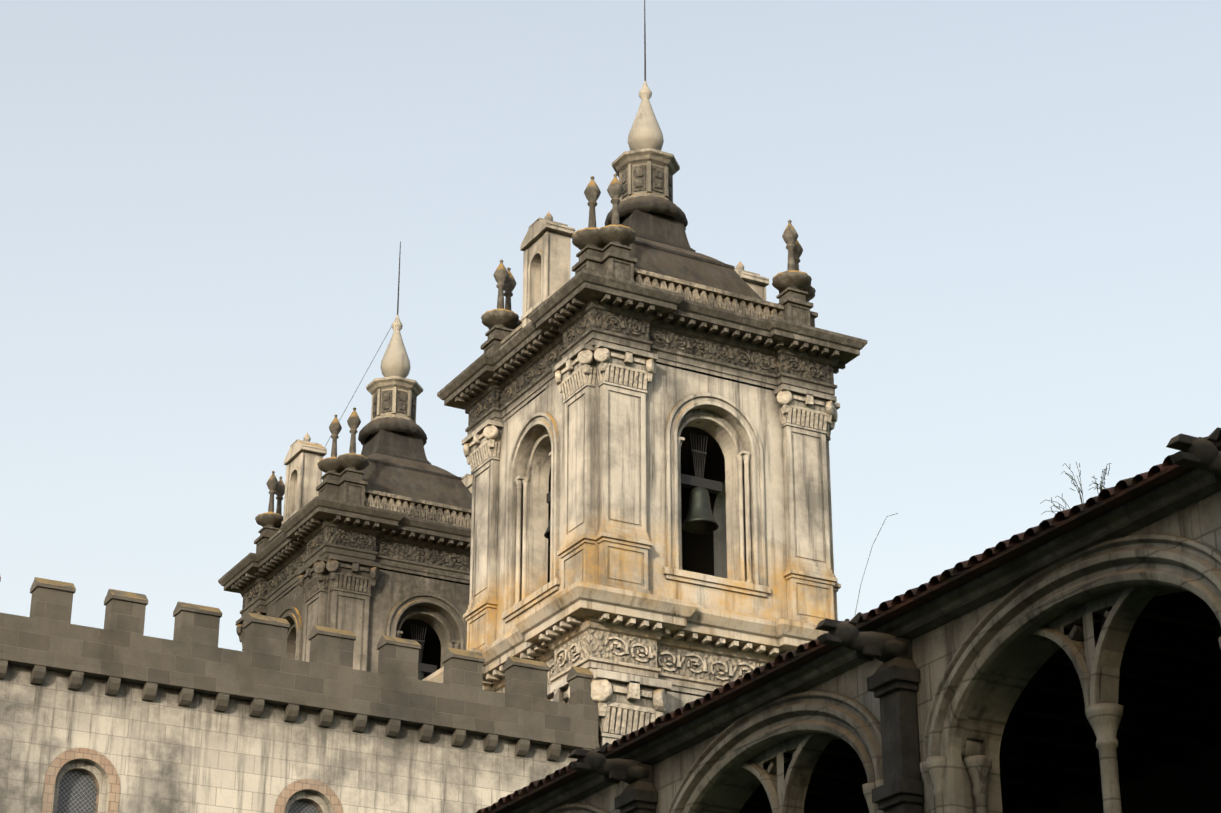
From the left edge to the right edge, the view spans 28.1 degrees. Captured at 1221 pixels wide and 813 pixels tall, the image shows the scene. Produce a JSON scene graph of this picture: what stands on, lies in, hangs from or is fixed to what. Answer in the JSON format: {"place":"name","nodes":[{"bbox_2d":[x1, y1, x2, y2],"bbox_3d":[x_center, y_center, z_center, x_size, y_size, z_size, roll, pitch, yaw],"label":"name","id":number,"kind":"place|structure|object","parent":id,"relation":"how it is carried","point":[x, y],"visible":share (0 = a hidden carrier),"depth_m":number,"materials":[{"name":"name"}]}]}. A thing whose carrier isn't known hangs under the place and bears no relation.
{"place":"outdoors","nodes":[
{"label":"outdoors","id":0,"kind":"place"},
{"bbox_2d":[0,576,598,812],"bbox_3d":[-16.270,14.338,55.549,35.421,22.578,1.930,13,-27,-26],"label":"church aisle wall","id":1,"kind":"structure","parent":0,"point":[120,712],"depth_m":61.80,"materials":[{"name":"beige stone"}]},
{"bbox_2d":[0,0,1220,650],"label":"sky","id":2,"kind":"structure","parent":0,"point":[207,207],"materials":[{"name":"blue"}]},
{"label":"ground","id":3,"kind":"structure","parent":0,"visible":0},
{"bbox_2d":[218,241,472,679],"bbox_3d":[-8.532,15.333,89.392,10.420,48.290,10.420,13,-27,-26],"label":"bell tower","id":4,"kind":"structure","parent":3,"relation":"on","point":[369,546],"depth_m":90.02,"materials":[{"name":"stone"}]},
{"bbox_2d":[423,0,867,747],"bbox_3d":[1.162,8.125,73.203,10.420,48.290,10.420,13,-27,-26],"label":"bell tower","id":5,"kind":"structure","parent":3,"relation":"on","point":[645,398],"depth_m":72.91,"materials":[{"name":"stone"}]},
{"bbox_2d":[476,427,1220,812],"bbox_3d":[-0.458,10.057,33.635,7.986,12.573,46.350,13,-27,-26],"label":"cloister gallery","id":6,"kind":"object","parent":3,"relation":"on","point":[1066,661],"visible":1,"depth_m":23.49,"materials":[{"name":"stone"}]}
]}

